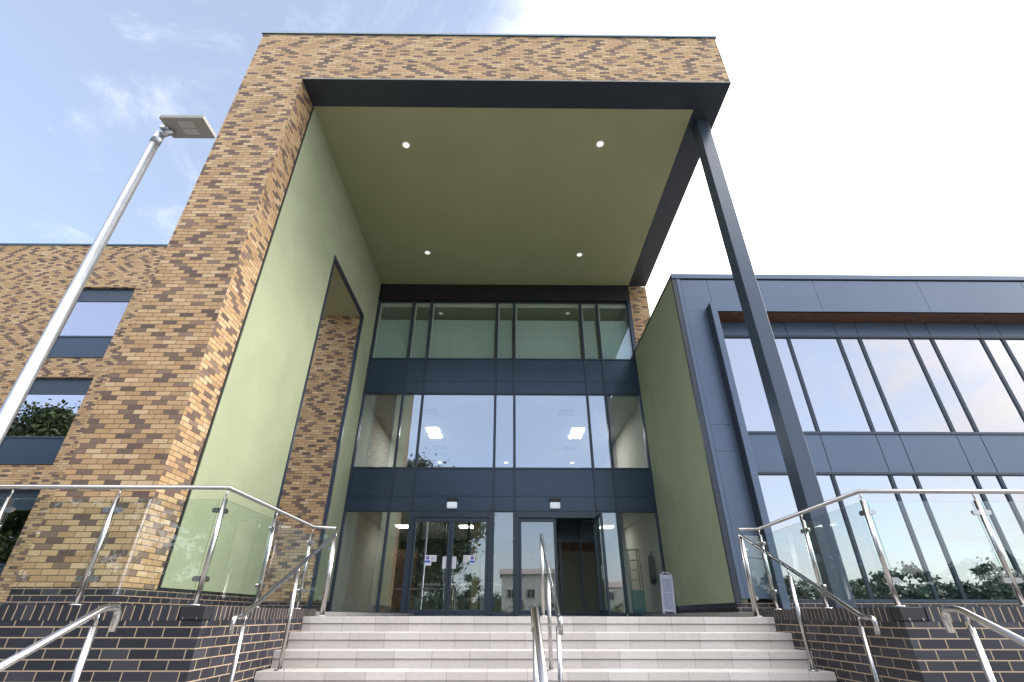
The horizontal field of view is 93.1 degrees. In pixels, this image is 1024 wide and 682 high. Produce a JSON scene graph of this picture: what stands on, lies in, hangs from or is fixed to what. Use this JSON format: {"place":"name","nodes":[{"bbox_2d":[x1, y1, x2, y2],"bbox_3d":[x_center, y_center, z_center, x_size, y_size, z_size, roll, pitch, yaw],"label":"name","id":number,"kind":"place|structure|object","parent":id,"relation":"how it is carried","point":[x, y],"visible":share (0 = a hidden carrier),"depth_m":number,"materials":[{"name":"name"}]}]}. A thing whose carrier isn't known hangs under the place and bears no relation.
{"place":"outdoors","nodes":[
{"label":"outdoors","id":0,"kind":"place"},
{"bbox_2d":[0,0,1023,316],"label":"sky","id":1,"kind":"structure","parent":0,"point":[851,137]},
{"bbox_2d":[432,616,648,616],"bbox_3d":[0.301,5.655,9.658,5.826,0.299,7.785,0,-30,0],"label":"landing","id":2,"kind":"object","parent":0,"point":[530,616],"visible":0.14,"depth_m":8.38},
{"bbox_2d":[643,613,680,616],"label":"terrace","id":3,"kind":"structure","parent":0,"point":[667,615],"depth_m":11.20,"materials":[{"name":"grey stone"}]},
{"bbox_2d":[660,572,675,613],"bbox_3d":[4.131,6.702,12.863,0.330,1.052,0.168,-1,-29,8],"label":"floor sign","id":4,"kind":"object","parent":3,"relation":"on","point":[667,595],"visible":0.81,"depth_m":12.84,"materials":[{"name":"white plastic"}]},
{"bbox_2d":[681,612,753,616],"bbox_3d":[3.406,4.600,7.742,0.338,0.456,3.250,0,-30,0],"label":"terrace edge","id":5,"kind":"object","parent":3,"relation":"attached to","point":[741,614],"visible":0.21,"depth_m":7.57,"materials":[{"name":"grey stone"}]},
{"bbox_2d":[634,274,1023,612],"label":"side wing","id":6,"kind":"structure","parent":3,"relation":"on","point":[905,381],"depth_m":11.80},
{"bbox_2d":[724,337,774,430],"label":"window","id":7,"kind":"structure","parent":6,"relation":"in","point":[751,393],"depth_m":12.26,"materials":[{"name":"glass"}]},
{"bbox_2d":[758,474,821,599],"bbox_3d":[6.184,4.183,10.534,1.170,2.540,0.070,0,-30,0],"label":"window","id":8,"kind":"structure","parent":6,"relation":"in","point":[791,545],"depth_m":10.50,"materials":[{"name":"glass"}]},
{"bbox_2d":[774,337,816,431],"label":"window","id":9,"kind":"structure","parent":6,"relation":"in","point":[804,413],"depth_m":12.27,"materials":[{"name":"glass"}]},
{"bbox_2d":[789,338,872,431],"bbox_3d":[8.034,1.064,12.317,1.280,2.610,0.070,0,-30,0],"label":"window","id":10,"kind":"structure","parent":6,"relation":"in","point":[834,398],"depth_m":12.27,"materials":[{"name":"glass"}]},
{"bbox_2d":[816,475,870,599],"bbox_3d":[7.079,4.188,10.539,0.500,2.540,0.070,0,-30,0],"label":"window","id":11,"kind":"structure","parent":6,"relation":"in","point":[856,579],"depth_m":10.46,"materials":[{"name":"glass"}]},
{"bbox_2d":[839,338,895,431],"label":"window","id":12,"kind":"structure","parent":6,"relation":"in","point":[880,418],"depth_m":12.27,"materials":[{"name":"glass"}]},
{"bbox_2d":[724,322,1023,602],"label":"strip window frame","id":13,"kind":"structure","parent":6,"relation":"in","point":[974,474],"depth_m":11.59,"materials":[{"name":"paint"}]},
{"bbox_2d":[834,475,936,599],"bbox_3d":[8.029,4.193,10.546,1.280,2.540,0.070,0,-30,0],"label":"window","id":14,"kind":"structure","parent":6,"relation":"in","point":[903,560],"depth_m":10.47,"materials":[{"name":"glass"}]},
{"bbox_2d":[861,338,952,431],"bbox_3d":[9.958,1.075,12.330,1.310,2.610,0.070,0,-30,0],"label":"window","id":15,"kind":"structure","parent":6,"relation":"in","point":[912,401],"depth_m":12.28,"materials":[{"name":"glass"}]},
{"bbox_2d":[892,475,963,599],"bbox_3d":[8.984,4.198,10.552,0.510,2.540,0.070,0,-30,0],"label":"window","id":16,"kind":"structure","parent":6,"relation":"in","point":[943,578],"depth_m":10.46,"materials":[{"name":"glass"}]},
{"bbox_2d":[912,338,976,431],"bbox_3d":[10.928,1.080,12.336,0.510,2.610,0.070,0,-30,0],"label":"window","id":17,"kind":"structure","parent":6,"relation":"in","point":[958,416],"depth_m":12.29,"materials":[{"name":"glass"}]},
{"bbox_2d":[916,475,1023,599],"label":"window","id":18,"kind":"structure","parent":6,"relation":"in","point":[979,570],"depth_m":10.49,"materials":[{"name":"glass"}]},
{"bbox_2d":[933,338,1023,431],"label":"window","id":19,"kind":"structure","parent":6,"relation":"in","point":[984,392],"depth_m":12.31,"materials":[{"name":"glass"}]},
{"bbox_2d":[976,475,1023,577],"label":"window","id":20,"kind":"structure","parent":6,"relation":"in","point":[1012,529],"depth_m":10.73,"materials":[{"name":"glass"}]},
{"bbox_2d":[983,339,1023,412],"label":"window","id":21,"kind":"structure","parent":6,"relation":"in","point":[1004,360],"depth_m":12.57,"materials":[{"name":"glass"}]},
{"bbox_2d":[1000,475,1023,522],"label":"window","id":22,"kind":"structure","parent":6,"relation":"in","point":[1010,481],"depth_m":11.06,"materials":[{"name":"glass"}]},
{"bbox_2d":[1004,339,1023,372],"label":"window","id":23,"kind":"structure","parent":6,"relation":"in","point":[1016,346],"depth_m":12.84,"materials":[{"name":"glass"}]},
{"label":"terrace","id":24,"kind":"structure","parent":0,"visible":0},
{"bbox_2d":[0,243,665,615],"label":"school building","id":25,"kind":"structure","parent":24,"relation":"on","point":[496,376],"depth_m":17.07,"materials":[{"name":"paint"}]},
{"bbox_2d":[0,490,40,575],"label":"window","id":26,"kind":"structure","parent":25,"relation":"in","point":[12,524],"depth_m":14.32,"materials":[{"name":"glass"}]},
{"bbox_2d":[0,378,92,463],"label":"window","id":27,"kind":"structure","parent":25,"relation":"in","point":[39,429],"depth_m":15.80,"materials":[{"name":"glass"}]},
{"bbox_2d":[47,288,134,357],"bbox_3d":[-15.263,-0.693,17.618,2.160,2.990,0.190,0,-30,0],"label":"window","id":28,"kind":"structure","parent":25,"relation":"in","point":[88,331],"depth_m":17.63,"materials":[{"name":"glass"}]},
{"bbox_2d":[330,511,387,612],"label":"window","id":29,"kind":"structure","parent":25,"relation":"in","point":[346,511],"depth_m":13.81,"materials":[{"name":"glass"}]},
{"bbox_2d":[353,394,401,466],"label":"window","id":30,"kind":"structure","parent":25,"relation":"in","point":[365,394],"depth_m":15.82,"materials":[{"name":"glass"}]},
{"bbox_2d":[371,301,412,357],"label":"window","id":31,"kind":"structure","parent":25,"relation":"in","point":[392,336],"depth_m":17.57,"materials":[{"name":"glass"}]},
{"bbox_2d":[378,511,409,612],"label":"window","id":32,"kind":"structure","parent":25,"relation":"in","point":[390,511],"depth_m":13.74,"materials":[{"name":"glass"}]},
{"bbox_2d":[394,525,407,527],"bbox_3d":[-4.057,6.964,18.198,0.600,0.018,0.660,0,-30,0],"label":"ceiling light","id":33,"kind":"object","parent":25,"relation":"attached to","point":[401,526],"visible":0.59,"depth_m":18.14,"materials":[{"name":"white plastic"}]},
{"bbox_2d":[395,394,421,466],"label":"window","id":34,"kind":"structure","parent":25,"relation":"in","point":[404,394],"depth_m":15.70,"materials":[{"name":"glass"}]},
{"bbox_2d":[408,302,430,357],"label":"window","id":35,"kind":"structure","parent":25,"relation":"in","point":[419,336],"depth_m":17.57,"materials":[{"name":"glass"}]},
{"bbox_2d":[406,518,451,615],"bbox_3d":[-2.325,6.305,13.666,1.086,2.488,0.125,0,-30,0],"label":"door","id":36,"kind":"structure","parent":25,"relation":"in","point":[416,612],"depth_m":13.56,"materials":[{"name":"paint"}]},
{"bbox_2d":[422,409,437,414],"bbox_3d":[-3.010,2.572,17.593,0.600,0.016,0.600,0,-30,0],"label":"ceiling vent","id":37,"kind":"object","parent":25,"relation":"attached to","point":[430,412],"visible":0.74,"depth_m":17.62,"materials":[{"name":"paint"}]},
{"bbox_2d":[424,555,436,565],"bbox_3d":[-2.308,6.214,13.748,0.330,0.270,0.006,0,-30,0],"label":"door notice","id":38,"kind":"object","parent":25,"relation":"attached to","point":[429,559],"depth_m":13.76,"materials":[{"name":"white paper"}]},
{"bbox_2d":[425,427,442,437],"bbox_3d":[-3.139,3.707,19.592,0.540,0.014,1.300,0,-30,0],"label":"ceiling light","id":39,"kind":"object","parent":25,"relation":"attached to","point":[433,432],"visible":1,"depth_m":19.55,"materials":[{"name":"white plastic"}]},
{"bbox_2d":[432,445,446,449],"bbox_3d":[-3.175,4.690,21.333,0.600,0.016,0.600,0,-30,0],"label":"ceiling vent","id":40,"kind":"object","parent":25,"relation":"attached to","point":[439,447],"visible":1,"depth_m":21.29,"materials":[{"name":"plastic"}]},
{"bbox_2d":[442,557,446,568],"bbox_3d":[-1.896,6.269,13.722,0.145,0.310,0.004,0,-30,0],"label":"door sheet","id":41,"kind":"object","parent":25,"relation":"attached to","point":[444,563],"depth_m":13.71,"materials":[{"name":"white paper"}]},
{"bbox_2d":[447,498,457,508],"bbox_3d":[-1.781,4.828,14.425,0.310,0.280,0.170,0,-30,0],"label":"wall light","id":42,"kind":"object","parent":25,"relation":"attached to","point":[452,503],"visible":1,"depth_m":14.37,"materials":[{"name":"grey plastic"}]},
{"bbox_2d":[452,557,455,568],"bbox_3d":[-1.651,6.270,13.723,0.145,0.310,0.004,0,-30,0],"label":"door sheet","id":43,"kind":"object","parent":25,"relation":"attached to","point":[453,562],"depth_m":13.72,"materials":[{"name":"white paper"}]},
{"bbox_2d":[417,394,494,467],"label":"window","id":44,"kind":"structure","parent":25,"relation":"in","point":[424,394],"depth_m":16.01,"materials":[{"name":"glass"}]},
{"bbox_2d":[427,302,495,357],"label":"window","id":45,"kind":"structure","parent":25,"relation":"in","point":[449,338],"depth_m":17.59,"materials":[{"name":"glass"}]},
{"bbox_2d":[458,525,473,527],"bbox_3d":[-1.707,6.977,18.213,0.600,0.018,0.660,0,-30,0],"label":"ceiling light","id":46,"kind":"object","parent":25,"relation":"attached to","point":[463,526],"visible":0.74,"depth_m":18.12,"materials":[{"name":"white plastic"}]},
{"bbox_2d":[446,519,488,615],"bbox_3d":[-1.231,6.310,13.673,1.086,2.488,0.125,0,-30,0],"label":"door","id":47,"kind":"structure","parent":25,"relation":"in","point":[448,612],"depth_m":13.49,"materials":[{"name":"paint"}]},
{"bbox_2d":[463,555,474,563],"bbox_3d":[-1.218,6.202,13.765,0.330,0.230,0.006,0,-30,0],"label":"door notice","id":48,"kind":"object","parent":25,"relation":"attached to","point":[470,559],"depth_m":13.77,"materials":[{"name":"white paper"}]},
{"bbox_2d":[492,512,512,612],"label":"window","id":49,"kind":"structure","parent":25,"relation":"in","point":[494,512],"depth_m":13.72,"materials":[{"name":"glass"}]},
{"bbox_2d":[495,394,512,467],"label":"window","id":50,"kind":"structure","parent":25,"relation":"in","point":[496,394],"depth_m":15.52,"materials":[{"name":"glass"}]},
{"bbox_2d":[497,302,512,357],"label":"window","id":51,"kind":"structure","parent":25,"relation":"in","point":[504,332],"depth_m":17.61,"materials":[{"name":"glass"}]},
{"bbox_2d":[519,519,559,615],"bbox_3d":[0.743,6.321,13.686,1.094,2.488,0.125,0,-30,0],"label":"door","id":52,"kind":"structure","parent":25,"relation":"in","point":[521,612],"depth_m":13.64,"materials":[{"name":"paint"}]},
{"bbox_2d":[515,302,582,358],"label":"window","id":53,"kind":"structure","parent":25,"relation":"in","point":[534,339],"depth_m":17.61,"materials":[{"name":"glass"}]},
{"bbox_2d":[515,394,591,467],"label":"window","id":54,"kind":"structure","parent":25,"relation":"in","point":[515,394],"depth_m":15.93,"materials":[{"name":"glass"}]},
{"bbox_2d":[549,498,559,508],"bbox_3d":[1.279,4.845,14.445,0.310,0.280,0.170,0,-30,0],"label":"wall light","id":55,"kind":"object","parent":25,"relation":"attached to","point":[554,503],"visible":1,"depth_m":14.38,"materials":[{"name":"grey plastic"}]},
{"bbox_2d":[557,409,574,415],"bbox_3d":[1.950,2.598,17.625,0.600,0.016,0.600,0,-30,0],"label":"ceiling vent","id":56,"kind":"object","parent":25,"relation":"attached to","point":[565,412],"visible":1,"depth_m":17.60,"materials":[{"name":"plastic"}]},
{"bbox_2d":[568,428,584,438],"bbox_3d":[2.611,3.738,19.630,0.540,0.014,1.300,0,-30,0],"label":"ceiling light","id":57,"kind":"object","parent":25,"relation":"attached to","point":[576,433],"visible":1,"depth_m":19.63,"materials":[{"name":"white"}]},
{"bbox_2d":[581,303,600,358],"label":"window","id":58,"kind":"structure","parent":25,"relation":"in","point":[589,331],"depth_m":17.62,"materials":[{"name":"glass"}]},
{"bbox_2d":[588,395,611,467],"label":"window","id":59,"kind":"structure","parent":25,"relation":"in","point":[588,395],"depth_m":15.80,"materials":[{"name":"glass"}]},
{"bbox_2d":[593,512,610,615],"bbox_3d":[2.399,6.061,13.224,0.126,2.488,1.094,1,-30,-2],"label":"door","id":60,"kind":"structure","parent":25,"relation":"in","point":[602,612],"depth_m":13.12,"materials":[{"name":"paint"}]},
{"bbox_2d":[599,526,613,528],"bbox_3d":[3.543,7.005,18.248,0.600,0.018,0.660,0,-30,0],"label":"ceiling light","id":61,"kind":"object","parent":25,"relation":"attached to","point":[608,527],"visible":0.59,"depth_m":18.28,"materials":[{"name":"white plastic"}]},
{"bbox_2d":[598,512,626,612],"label":"window","id":62,"kind":"structure","parent":25,"relation":"in","point":[598,512],"depth_m":13.83,"materials":[{"name":"glass"}]},
{"bbox_2d":[597,303,633,358],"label":"window","id":63,"kind":"structure","parent":25,"relation":"in","point":[614,335],"depth_m":17.62,"materials":[{"name":"glass"}]},
{"bbox_2d":[607,395,648,467],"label":"window","id":64,"kind":"structure","parent":25,"relation":"in","point":[607,395],"depth_m":15.85,"materials":[{"name":"glass"}]},
{"bbox_2d":[626,549,646,612],"bbox_3d":[3.889,7.543,15.275,0.382,1.800,0.350,0,-30,0],"label":"display cabinet","id":65,"kind":"object","parent":25,"relation":"in","point":[638,601],"visible":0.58,"depth_m":14.91,"materials":[{"name":"teal laminate"}]},
{"bbox_2d":[619,512,663,606],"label":"window","id":66,"kind":"structure","parent":25,"relation":"in","point":[619,512],"depth_m":14.18,"materials":[{"name":"glass"}]},
{"bbox_2d":[648,551,655,584],"bbox_3d":[4.277,6.917,14.800,0.188,0.922,0.328,0,-30,0],"label":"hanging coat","id":67,"kind":"object","parent":25,"relation":"hanging from","point":[652,572],"visible":1,"depth_m":14.68,"materials":[{"name":"black fabric"}]},
{"bbox_2d":[316,611,413,615],"bbox_3d":[-2.784,5.661,9.633,0.338,0.456,7.690,0,-30,0],"label":"terrace edge","id":68,"kind":"object","parent":24,"relation":"attached to","point":[358,614],"visible":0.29,"depth_m":8.33,"materials":[{"name":"grey stone"}]},
{"bbox_2d":[4,31,856,611],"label":"entrance portico","id":69,"kind":"structure","parent":24,"relation":"on","point":[322,207],"depth_m":11.62,"materials":[{"name":"brick"}]},
{"bbox_2d":[402,141,409,148],"bbox_3d":[-2.828,-5.228,12.944,0.230,0.012,0.230,0,-30,0],"label":"downlight","id":70,"kind":"object","parent":69,"relation":"attached to","point":[406,144],"visible":1,"depth_m":12.93,"materials":[{"name":"white"}]},
{"bbox_2d":[596,140,603,147],"bbox_3d":[2.343,-5.240,12.908,0.230,0.012,0.230,0,-30,0],"label":"downlight","id":71,"kind":"object","parent":69,"relation":"attached to","point":[599,143],"visible":1,"depth_m":12.90,"materials":[{"name":"white"}]},
{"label":"mid landing","id":72,"kind":"structure","parent":0,"visible":0},
{"bbox_2d":[0,115,216,443],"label":"lamp post","id":73,"kind":"object","parent":72,"relation":"on","point":[186,126],"visible":1,"depth_m":4.74,"materials":[{"name":"metal"}]},
{"bbox_2d":[0,605,316,681],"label":"retaining wall","id":74,"kind":"structure","parent":72,"relation":"on","point":[169,644],"depth_m":3.98,"materials":[{"name":"black brick"}]},
{"bbox_2d":[0,484,337,615],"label":"glass balustrade","id":75,"kind":"object","parent":74,"relation":"on","point":[112,511],"visible":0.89,"depth_m":4.64,"materials":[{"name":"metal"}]},
{"bbox_2d":[759,607,1023,681],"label":"retaining wall","id":76,"kind":"structure","parent":72,"relation":"on","point":[915,644],"depth_m":4.08,"materials":[{"name":"black brick"}]},
{"bbox_2d":[737,489,1023,616],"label":"glass balustrade","id":77,"kind":"object","parent":76,"relation":"on","point":[979,511],"visible":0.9,"depth_m":4.69,"materials":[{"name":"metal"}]},
{"label":"ground","id":78,"kind":"structure","parent":0,"visible":0},
{"bbox_2d":[254,616,836,681],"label":"steps","id":79,"kind":"structure","parent":78,"relation":"on","point":[499,649],"depth_m":5.26,"materials":[{"name":"stone"}]},
{"bbox_2d":[0,604,121,681],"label":"handrail","id":80,"kind":"object","parent":79,"relation":"on","point":[116,609],"visible":1,"depth_m":2.77,"materials":[{"name":"metal"}]},
{"bbox_2d":[227,533,335,681],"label":"handrail","id":81,"kind":"object","parent":79,"relation":"on","point":[253,606],"visible":0.98,"depth_m":5.03,"materials":[{"name":"metal"}]},
{"bbox_2d":[531,605,547,681],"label":"handrail","id":82,"kind":"object","parent":79,"relation":"on","point":[539,669],"visible":1,"depth_m":2.66,"materials":[{"name":"metal"}]},
{"bbox_2d":[540,533,562,681],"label":"handrail","id":83,"kind":"object","parent":79,"relation":"on","point":[559,626],"visible":0.99,"depth_m":5.07,"materials":[{"name":"metal"}]},
{"bbox_2d":[739,534,881,681],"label":"handrail","id":84,"kind":"object","parent":79,"relation":"on","point":[859,615],"visible":0.99,"depth_m":5.06,"materials":[{"name":"metal"}]},
{"bbox_2d":[940,605,1023,681],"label":"handrail","id":85,"kind":"object","parent":79,"relation":"on","point":[946,610],"visible":1,"depth_m":2.85,"materials":[{"name":"metal"}]}
]}

